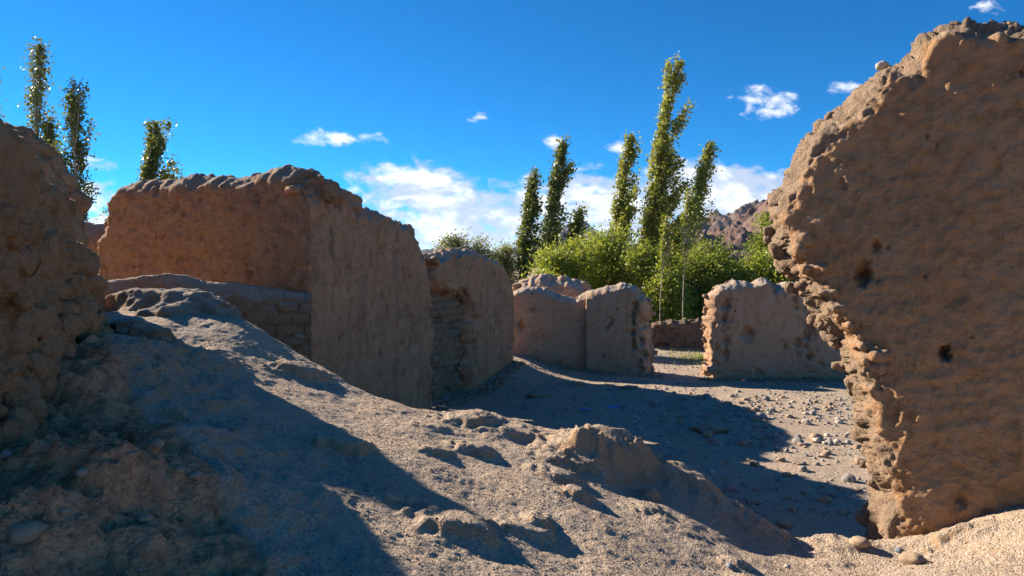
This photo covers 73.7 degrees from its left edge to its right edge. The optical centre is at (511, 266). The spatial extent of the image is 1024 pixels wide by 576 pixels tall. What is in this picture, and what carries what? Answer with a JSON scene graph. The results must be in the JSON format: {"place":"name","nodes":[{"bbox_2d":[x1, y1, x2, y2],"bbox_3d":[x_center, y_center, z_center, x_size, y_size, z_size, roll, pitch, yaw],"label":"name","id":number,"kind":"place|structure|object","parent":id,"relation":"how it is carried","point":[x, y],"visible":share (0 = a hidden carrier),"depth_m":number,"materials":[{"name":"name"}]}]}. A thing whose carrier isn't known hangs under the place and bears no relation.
{"place":"outdoors","nodes":[
{"label":"outdoors","id":0,"kind":"place"},
{"bbox_2d":[421,246,489,252],"bbox_3d":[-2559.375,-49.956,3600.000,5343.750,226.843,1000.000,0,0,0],"label":"mountain","id":1,"kind":"structure","parent":0,"point":[427,250],"depth_m":3555.02,"materials":[{"name":"brown stone"}]},
{"bbox_2d":[0,268,1023,575],"bbox_3d":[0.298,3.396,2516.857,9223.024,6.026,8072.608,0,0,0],"label":"ground","id":2,"kind":"structure","parent":0,"point":[286,462],"depth_m":3.98,"materials":[{"name":"grey gravel"}]},
{"bbox_2d":[0,67,9,119],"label":"poplar tree","id":3,"kind":"object","parent":2,"relation":"on","point":[0,100],"visible":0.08,"depth_m":24.07,"materials":[{"name":"green plant"}]},
{"bbox_2d":[0,450,10,458],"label":"stone","id":4,"kind":"object","parent":2,"relation":"on","point":[4,454],"visible":1,"depth_m":2.65,"materials":[{"name":"grey stone"}]},
{"bbox_2d":[7,521,47,544],"bbox_3d":[-1.583,0.867,2.230,0.113,0.068,0.086,0,0,-42],"label":"stone","id":5,"kind":"object","parent":2,"relation":"on","point":[24,532],"visible":0.99,"depth_m":2.20,"materials":[{"name":"grey stone"}]},
{"bbox_2d":[24,462,34,469],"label":"stone","id":6,"kind":"object","parent":2,"relation":"on","point":[29,466],"visible":1,"depth_m":2.63,"materials":[{"name":"grey stone"}]},
{"bbox_2d":[17,35,68,168],"bbox_3d":[-16.571,-2.834,23.983,1.822,10.585,1.593,0,0,0],"label":"poplar tree","id":7,"kind":"object","parent":2,"relation":"on","point":[36,92],"visible":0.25,"depth_m":23.84,"materials":[{"name":"green plant"}]},
{"bbox_2d":[4,122,108,311],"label":"mud wall","id":8,"kind":"structure","parent":2,"relation":"on","point":[49,158],"depth_m":6.43,"materials":[{"name":"brown soil"}]},
{"bbox_2d":[0,118,113,450],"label":"rubble wall","id":9,"kind":"structure","parent":2,"relation":"on","point":[52,314],"depth_m":3.47,"materials":[{"name":"brown stone"}]},
{"bbox_2d":[58,507,70,515],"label":"stone","id":10,"kind":"object","parent":2,"relation":"on","point":[64,511],"visible":1,"depth_m":2.34,"materials":[{"name":"grey stone"}]},
{"bbox_2d":[46,76,100,221],"bbox_3d":[-14.118,-1.838,22.041,2.180,8.603,1.719,0,0,0],"label":"poplar tree","id":11,"kind":"object","parent":2,"relation":"on","point":[73,118],"visible":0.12,"depth_m":21.90,"materials":[{"name":"green plant"}]},
{"bbox_2d":[74,467,88,478],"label":"stone","id":12,"kind":"object","parent":2,"relation":"on","point":[81,472],"visible":1,"depth_m":2.54,"materials":[{"name":"grey stone"}]},
{"bbox_2d":[85,221,105,274],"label":"mud wall","id":13,"kind":"structure","parent":2,"relation":"on","point":[95,232],"depth_m":12.14,"materials":[{"name":"soil"}]},
{"bbox_2d":[95,207,107,221],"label":"willow tree","id":14,"kind":"object","parent":2,"relation":"on","point":[103,213],"visible":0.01,"depth_m":23.81,"materials":[{"name":"plant"}]},
{"bbox_2d":[126,451,136,457],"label":"stone","id":15,"kind":"object","parent":2,"relation":"on","point":[130,454],"visible":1,"depth_m":2.65,"materials":[{"name":"grey stone"}]},
{"bbox_2d":[130,557,140,563],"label":"stone","id":16,"kind":"object","parent":2,"relation":"on","point":[136,560],"visible":1,"depth_m":2.32,"materials":[{"name":"grey stone"}]},
{"bbox_2d":[134,566,143,571],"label":"stone","id":17,"kind":"object","parent":2,"relation":"on","point":[139,569],"visible":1,"depth_m":2.31,"materials":[{"name":"grey stone"}]},
{"bbox_2d":[138,514,152,523],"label":"stone","id":18,"kind":"object","parent":2,"relation":"on","point":[144,518],"visible":0.98,"depth_m":2.50,"materials":[{"name":"grey stone"}]},
{"bbox_2d":[109,318,184,345],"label":"mud block","id":19,"kind":"structure","parent":2,"relation":"on","point":[133,327],"depth_m":5.17,"materials":[{"name":"soil"}]},
{"bbox_2d":[148,438,164,449],"bbox_3d":[-1.498,0.746,2.873,0.062,0.045,0.063,0,0,-15],"label":"stone","id":20,"kind":"object","parent":2,"relation":"on","point":[156,443],"visible":1,"depth_m":2.85,"materials":[{"name":"grey stone"}]},
{"bbox_2d":[131,117,182,183],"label":"poplar tree","id":21,"kind":"object","parent":2,"relation":"on","point":[155,143],"visible":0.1,"depth_m":27.78,"materials":[{"name":"green plant"}]},
{"bbox_2d":[105,287,243,318],"bbox_3d":[-3.290,0.722,6.609,1.558,1.037,0.876,0,0,15],"label":"wall stub","id":22,"kind":"object","parent":2,"relation":"on","point":[163,302],"depth_m":6.50,"materials":[{"name":"soil"}]},
{"bbox_2d":[175,466,185,473],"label":"stone","id":23,"kind":"object","parent":2,"relation":"on","point":[180,469],"visible":1,"depth_m":2.78,"materials":[{"name":"grey stone"}]},
{"bbox_2d":[188,471,201,479],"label":"stone","id":24,"kind":"object","parent":2,"relation":"on","point":[194,475],"visible":1,"depth_m":2.79,"materials":[{"name":"grey stone"}]},
{"bbox_2d":[103,273,312,360],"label":"brick wall","id":25,"kind":"structure","parent":2,"relation":"on","point":[282,316],"depth_m":8.22,"materials":[{"name":"brown brick"}]},
{"bbox_2d":[97,164,339,364],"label":"mud wall","id":26,"kind":"structure","parent":2,"relation":"on","point":[212,227],"depth_m":9.12,"materials":[{"name":"soil"}]},
{"bbox_2d":[263,556,271,563],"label":"stone","id":27,"kind":"object","parent":2,"relation":"on","point":[267,559],"visible":1,"depth_m":2.48,"materials":[{"name":"grey stone"}]},
{"bbox_2d":[282,179,434,408],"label":"mud wall","id":28,"kind":"structure","parent":2,"relation":"on","point":[375,328],"depth_m":9.81,"materials":[{"name":"soil"}]},
{"bbox_2d":[429,290,462,400],"bbox_3d":[-1.254,1.525,12.985,0.488,2.414,2.144,0,0,24],"label":"brick filling","id":29,"kind":"object","parent":2,"relation":"on","point":[445,312],"visible":0.35,"depth_m":12.57,"materials":[{"name":"brown brick"}]},
{"bbox_2d":[429,226,475,251],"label":"willow tree","id":30,"kind":"object","parent":2,"relation":"on","point":[455,242],"visible":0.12,"depth_m":33.69,"materials":[{"name":"green plant"}]},
{"bbox_2d":[423,247,514,390],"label":"wall pier","id":31,"kind":"structure","parent":2,"relation":"on","point":[477,285],"depth_m":13.26,"materials":[{"name":"soil"}]},
{"bbox_2d":[461,232,501,261],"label":"willow tree","id":32,"kind":"object","parent":2,"relation":"on","point":[480,250],"visible":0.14,"depth_m":33.58,"materials":[{"name":"green plant"}]},
{"bbox_2d":[489,238,519,283],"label":"willow tree","id":33,"kind":"object","parent":2,"relation":"on","point":[507,252],"visible":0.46,"depth_m":33.64,"materials":[{"name":"green plant"}]},
{"bbox_2d":[514,166,546,282],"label":"poplar tree","id":34,"kind":"object","parent":2,"relation":"on","point":[527,239],"visible":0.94,"depth_m":32.83,"materials":[{"name":"green plant"}]},
{"bbox_2d":[525,391,552,397],"bbox_3d":[0.497,2.364,12.581,0.536,0.130,0.276,0,0,0],"label":"mud clod","id":35,"kind":"object","parent":2,"relation":"on","point":[538,394],"visible":0.95,"depth_m":12.51,"materials":[{"name":"soil"}]},
{"bbox_2d":[521,261,565,278],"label":"willow tree","id":36,"kind":"object","parent":2,"relation":"on","point":[540,271],"visible":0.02,"depth_m":24.93,"materials":[{"name":"green plant"}]},
{"bbox_2d":[512,273,590,297],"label":"rubble heap wall","id":37,"kind":"structure","parent":2,"relation":"on","point":[568,286],"depth_m":19.11,"materials":[{"name":"soil"}]},
{"bbox_2d":[513,286,593,368],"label":"mud wall","id":38,"kind":"structure","parent":2,"relation":"on","point":[550,326],"depth_m":15.88,"materials":[{"name":"soil"}]},
{"bbox_2d":[537,132,589,269],"bbox_3d":[2.557,-1.999,33.005,3.005,8.936,1.884,0,0,0],"label":"poplar tree","id":39,"kind":"object","parent":2,"relation":"on","point":[559,176],"visible":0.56,"depth_m":32.77,"materials":[{"name":"green plant"}]},
{"bbox_2d":[516,233,610,289],"bbox_3d":[2.146,0.561,26.934,3.707,3.791,3.507,0,0,43],"label":"willow tree","id":40,"kind":"object","parent":2,"relation":"on","point":[560,260],"visible":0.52,"depth_m":26.49,"materials":[{"name":"green plant"}]},
{"bbox_2d":[577,382,586,385],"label":"stone","id":41,"kind":"object","parent":2,"relation":"on","point":[581,384],"visible":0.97,"depth_m":13.76,"materials":[{"name":"grey stone"}]},
{"bbox_2d":[565,216,641,289],"bbox_3d":[3.661,0.191,28.047,4.569,4.536,4.089,0,0,0],"label":"willow tree","id":42,"kind":"object","parent":2,"relation":"on","point":[612,276],"visible":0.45,"depth_m":27.34,"materials":[{"name":"green plant"}]},
{"bbox_2d":[586,282,657,373],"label":"mud wall","id":43,"kind":"structure","parent":2,"relation":"on","point":[619,332],"depth_m":15.39,"materials":[{"name":"soil"}]},
{"bbox_2d":[607,130,643,247],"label":"poplar tree","id":44,"kind":"object","parent":2,"relation":"on","point":[623,211],"visible":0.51,"depth_m":35.81,"materials":[{"name":"green plant"}]},
{"bbox_2d":[616,235,639,285],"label":"willow tree","id":45,"kind":"object","parent":2,"relation":"on","point":[633,242],"visible":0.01,"depth_m":29.36,"materials":[{"name":"green plant"}]},
{"bbox_2d":[620,385,637,389],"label":"mud clod","id":46,"kind":"object","parent":2,"relation":"on","point":[629,387],"visible":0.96,"depth_m":13.27,"materials":[{"name":"soil"}]},
{"bbox_2d":[427,347,843,411],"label":"mud crumbs","id":47,"kind":"object","parent":2,"relation":"on","point":[446,404],"visible":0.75,"depth_m":14.36,"materials":[{"name":"soil"}]},
{"bbox_2d":[611,229,684,323],"bbox_3d":[5.215,0.497,25.973,2.994,3.917,3.058,0,0,0],"label":"willow tree","id":48,"kind":"object","parent":2,"relation":"on","point":[640,259],"visible":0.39,"depth_m":25.60,"materials":[{"name":"green plant"}]},
{"bbox_2d":[650,400,658,406],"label":"stone","id":49,"kind":"object","parent":2,"relation":"on","point":[654,403],"visible":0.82,"depth_m":11.83,"materials":[{"name":"grey stone"}]},
{"bbox_2d":[637,54,696,264],"bbox_3d":[8.217,-4.427,35.976,3.169,13.766,3.087,0,0,43],"label":"poplar tree","id":50,"kind":"object","parent":2,"relation":"on","point":[660,198],"visible":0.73,"depth_m":35.70,"materials":[{"name":"green plant"}]},
{"bbox_2d":[655,212,679,320],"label":"poplar tree","id":51,"kind":"object","parent":2,"relation":"on","point":[666,238],"visible":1,"depth_m":23.26,"materials":[{"name":"green plant"}]},
{"bbox_2d":[634,264,703,322],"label":"willow tree","id":52,"kind":"object","parent":2,"relation":"on","point":[671,299],"visible":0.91,"depth_m":24.17,"materials":[{"name":"green plant"}]},
{"bbox_2d":[667,406,674,410],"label":"stone","id":53,"kind":"object","parent":2,"relation":"on","point":[670,408],"visible":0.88,"depth_m":11.42,"materials":[{"name":"grey stone"}]},
{"bbox_2d":[649,318,704,348],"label":"brick wall","id":54,"kind":"structure","parent":2,"relation":"on","point":[682,333],"depth_m":19.99,"materials":[{"name":"brown brick"}]},
{"bbox_2d":[670,231,683,278],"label":"poplar tree","id":55,"kind":"object","parent":2,"relation":"on","point":[678,242],"visible":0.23,"depth_m":36.77,"materials":[{"name":"green plant"}]},
{"bbox_2d":[657,348,704,365],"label":"grass","id":56,"kind":"structure","parent":2,"relation":"on","point":[694,357],"depth_m":17.78,"materials":[{"name":"green plant"}]},
{"bbox_2d":[676,185,702,318],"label":"poplar tree","id":57,"kind":"object","parent":2,"relation":"on","point":[687,218],"visible":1,"depth_m":22.88,"materials":[{"name":"green plant"}]},
{"bbox_2d":[696,394,703,398],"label":"stone","id":58,"kind":"object","parent":2,"relation":"on","point":[698,396],"visible":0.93,"depth_m":12.29,"materials":[{"name":"grey stone"}]},
{"bbox_2d":[682,139,721,254],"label":"poplar tree","id":59,"kind":"object","parent":2,"relation":"on","point":[702,175],"visible":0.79,"depth_m":33.80,"materials":[{"name":"green plant"}]},
{"bbox_2d":[702,431,712,436],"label":"stone","id":60,"kind":"object","parent":2,"relation":"on","point":[707,433],"visible":0.95,"depth_m":9.65,"materials":[{"name":"grey stone"}]},
{"bbox_2d":[703,393,711,399],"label":"stone","id":61,"kind":"object","parent":2,"relation":"on","point":[707,396],"visible":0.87,"depth_m":12.26,"materials":[{"name":"grey stone"}]},
{"bbox_2d":[668,232,752,319],"bbox_3d":[7.553,0.546,26.792,3.916,3.846,4.184,0,0,0],"label":"willow tree","id":62,"kind":"object","parent":2,"relation":"on","point":[707,272],"visible":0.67,"depth_m":26.43,"materials":[{"name":"green plant"}]},
{"bbox_2d":[689,425,732,433],"bbox_3d":[2.921,2.396,10.009,0.588,0.164,0.339,0,0,-10],"label":"mud clod","id":63,"kind":"object","parent":2,"relation":"on","point":[715,429],"visible":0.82,"depth_m":9.91,"materials":[{"name":"soil"}]},
{"bbox_2d":[707,436,720,444],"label":"stone","id":64,"kind":"object","parent":2,"relation":"on","point":[713,440],"visible":0.87,"depth_m":9.29,"materials":[{"name":"grey stone"}]},
{"bbox_2d":[722,401,732,404],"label":"stone","id":65,"kind":"object","parent":2,"relation":"on","point":[726,402],"visible":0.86,"depth_m":11.78,"materials":[{"name":"grey stone"}]},
{"bbox_2d":[726,563,732,567],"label":"stone","id":66,"kind":"object","parent":2,"relation":"on","point":[729,565],"visible":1,"depth_m":3.64,"materials":[{"name":"grey stone"}]},
{"bbox_2d":[722,481,741,491],"bbox_3d":[2.354,2.382,7.348,0.206,0.151,0.167,2,-2,-25],"label":"stone","id":67,"kind":"object","parent":2,"relation":"on","point":[731,486],"visible":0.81,"depth_m":7.30,"materials":[{"name":"grey stone"}]},
{"bbox_2d":[722,252,755,281],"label":"willow tree","id":68,"kind":"object","parent":2,"relation":"on","point":[743,271],"visible":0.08,"depth_m":28.43,"materials":[{"name":"green plant"}]},
{"bbox_2d":[739,442,747,445],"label":"stone","id":69,"kind":"object","parent":2,"relation":"on","point":[743,443],"visible":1,"depth_m":9.22,"materials":[{"name":"grey stone"}]},
{"bbox_2d":[749,460,759,465],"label":"stone","id":70,"kind":"object","parent":2,"relation":"on","point":[754,463],"visible":1,"depth_m":8.25,"materials":[{"name":"grey stone"}]},
{"bbox_2d":[739,210,772,275],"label":"willow tree","id":71,"kind":"object","parent":2,"relation":"on","point":[758,242],"visible":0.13,"depth_m":31.12,"materials":[{"name":"green plant"}]},
{"bbox_2d":[754,412,767,418],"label":"stone","id":72,"kind":"object","parent":2,"relation":"on","point":[759,415],"visible":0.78,"depth_m":10.76,"materials":[{"name":"grey stone"}]},
{"bbox_2d":[739,244,795,283],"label":"willow tree","id":73,"kind":"object","parent":2,"relation":"on","point":[765,267],"visible":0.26,"depth_m":25.75,"materials":[{"name":"green plant"}]},
{"bbox_2d":[700,277,846,378],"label":"mud wall","id":74,"kind":"structure","parent":2,"relation":"on","point":[759,328],"depth_m":14.69,"materials":[{"name":"soil"}]},
{"bbox_2d":[771,434,779,438],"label":"stone","id":75,"kind":"object","parent":2,"relation":"on","point":[777,436],"visible":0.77,"depth_m":9.68,"materials":[{"name":"grey stone"}]},
{"bbox_2d":[776,457,785,461],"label":"stone","id":76,"kind":"object","parent":2,"relation":"on","point":[781,459],"visible":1,"depth_m":8.39,"materials":[{"name":"beige stone"}]},
{"bbox_2d":[775,517,792,528],"bbox_3d":[2.530,2.376,6.341,0.155,0.093,0.150,0,0,-35],"label":"stone","id":77,"kind":"object","parent":2,"relation":"on","point":[784,522],"visible":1,"depth_m":6.29,"materials":[{"name":"grey stone"}]},
{"bbox_2d":[782,472,791,476],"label":"stone","id":78,"kind":"object","parent":2,"relation":"on","point":[786,474],"visible":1,"depth_m":7.78,"materials":[{"name":"grey stone"}]},
{"bbox_2d":[788,506,795,510],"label":"stone","id":79,"kind":"object","parent":2,"relation":"on","point":[791,508],"visible":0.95,"depth_m":6.69,"materials":[{"name":"grey stone"}]},
{"bbox_2d":[792,437,803,444],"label":"stone","id":80,"kind":"object","parent":2,"relation":"on","point":[796,440],"visible":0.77,"depth_m":9.37,"materials":[{"name":"grey stone"}]},
{"bbox_2d":[793,461,806,464],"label":"mud clod","id":81,"kind":"object","parent":2,"relation":"on","point":[800,463],"visible":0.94,"depth_m":8.27,"materials":[{"name":"soil"}]},
{"bbox_2d":[799,465,806,471],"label":"stone","id":82,"kind":"object","parent":2,"relation":"on","point":[802,468],"visible":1,"depth_m":8.00,"materials":[{"name":"grey stone"}]},
{"bbox_2d":[801,419,811,424],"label":"stone","id":83,"kind":"object","parent":2,"relation":"on","point":[806,421],"visible":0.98,"depth_m":10.49,"materials":[{"name":"beige stone"}]},
{"bbox_2d":[809,433,823,439],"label":"stone","id":84,"kind":"object","parent":2,"relation":"on","point":[815,435],"visible":0.73,"depth_m":9.52,"materials":[{"name":"beige stone"}]},
{"bbox_2d":[812,437,821,442],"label":"stone","id":85,"kind":"object","parent":2,"relation":"on","point":[817,440],"visible":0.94,"depth_m":9.41,"materials":[{"name":"grey stone"}]},
{"bbox_2d":[816,495,831,502],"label":"stone","id":86,"kind":"object","parent":2,"relation":"on","point":[823,499],"visible":0.97,"depth_m":6.93,"materials":[{"name":"grey stone"}]},
{"bbox_2d":[819,453,828,457],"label":"stone","id":87,"kind":"object","parent":2,"relation":"on","point":[823,455],"visible":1,"depth_m":8.68,"materials":[{"name":"beige stone"}]},
{"bbox_2d":[825,439,833,444],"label":"stone","id":88,"kind":"object","parent":2,"relation":"on","point":[829,441],"visible":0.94,"depth_m":9.33,"materials":[{"name":"grey stone"}]},
{"bbox_2d":[837,509,845,514],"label":"stone","id":89,"kind":"object","parent":2,"relation":"on","point":[840,511],"visible":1,"depth_m":6.59,"materials":[{"name":"grey stone"}]},
{"bbox_2d":[842,473,856,482],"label":"stone","id":90,"kind":"object","parent":2,"relation":"on","point":[848,477],"visible":0.92,"depth_m":7.59,"materials":[{"name":"grey stone"}]},
{"bbox_2d":[852,444,861,448],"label":"stone","id":91,"kind":"object","parent":2,"relation":"on","point":[856,446],"visible":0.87,"depth_m":9.11,"materials":[{"name":"beige stone"}]},
{"bbox_2d":[853,458,863,464],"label":"stone","id":92,"kind":"object","parent":2,"relation":"on","point":[856,461],"visible":0.68,"depth_m":8.39,"materials":[{"name":"beige stone"}]},
{"bbox_2d":[849,536,869,548],"bbox_3d":[2.260,1.791,4.441,0.120,0.071,0.095,0,0,43],"label":"stone","id":93,"kind":"object","parent":2,"relation":"on","point":[859,542],"visible":1,"depth_m":4.41,"materials":[{"name":"beige stone"}]},
{"bbox_2d":[763,16,1023,539],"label":"mud wall","id":94,"kind":"structure","parent":2,"relation":"on","point":[893,237],"depth_m":4.62,"materials":[{"name":"soil"}]},
{"bbox_2d":[875,60,888,70],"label":"stone","id":95,"kind":"object","parent":94,"relation":"on","point":[881,65],"visible":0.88,"depth_m":5.06,"materials":[{"name":"beige stone"}]},
{"bbox_2d":[895,547,901,552],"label":"stone","id":96,"kind":"object","parent":2,"relation":"on","point":[898,549],"visible":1,"depth_m":4.36,"materials":[{"name":"grey stone"}]},
{"bbox_2d":[899,551,927,564],"bbox_3d":[2.438,1.776,4.142,0.120,0.090,0.154,0,0,-43],"label":"stone","id":97,"kind":"object","parent":2,"relation":"on","point":[909,558],"visible":0.85,"depth_m":4.11,"materials":[{"name":"beige stone"}]},
{"bbox_2d":[0,0,1023,251],"label":"sky","id":98,"kind":"structure","parent":0,"point":[437,114],"materials":[{"name":"blue"}]},
{"bbox_2d":[422,221,602,267],"bbox_3d":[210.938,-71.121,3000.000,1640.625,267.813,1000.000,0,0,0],"label":"mountain","id":99,"kind":"structure","parent":0,"point":[566,230],"depth_m":2923.85,"materials":[{"name":"brown stone"}]},
{"bbox_2d":[483,349,868,516],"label":"gravel","id":100,"kind":"structure","parent":0,"point":[767,487],"depth_m":11.24,"materials":[{"name":"grey gravel"}]},
{"bbox_2d":[632,199,765,248],"bbox_3d":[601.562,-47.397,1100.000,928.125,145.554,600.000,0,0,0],"label":"hills","id":101,"kind":"structure","parent":0,"point":[722,221],"depth_m":1069.93,"materials":[{"name":"brown stone"}]},
{"bbox_2d":[673,200,769,263],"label":"hills","id":102,"kind":"structure","parent":0,"point":[738,229],"depth_m":384.44,"materials":[{"name":"brown stone"}]}
]}

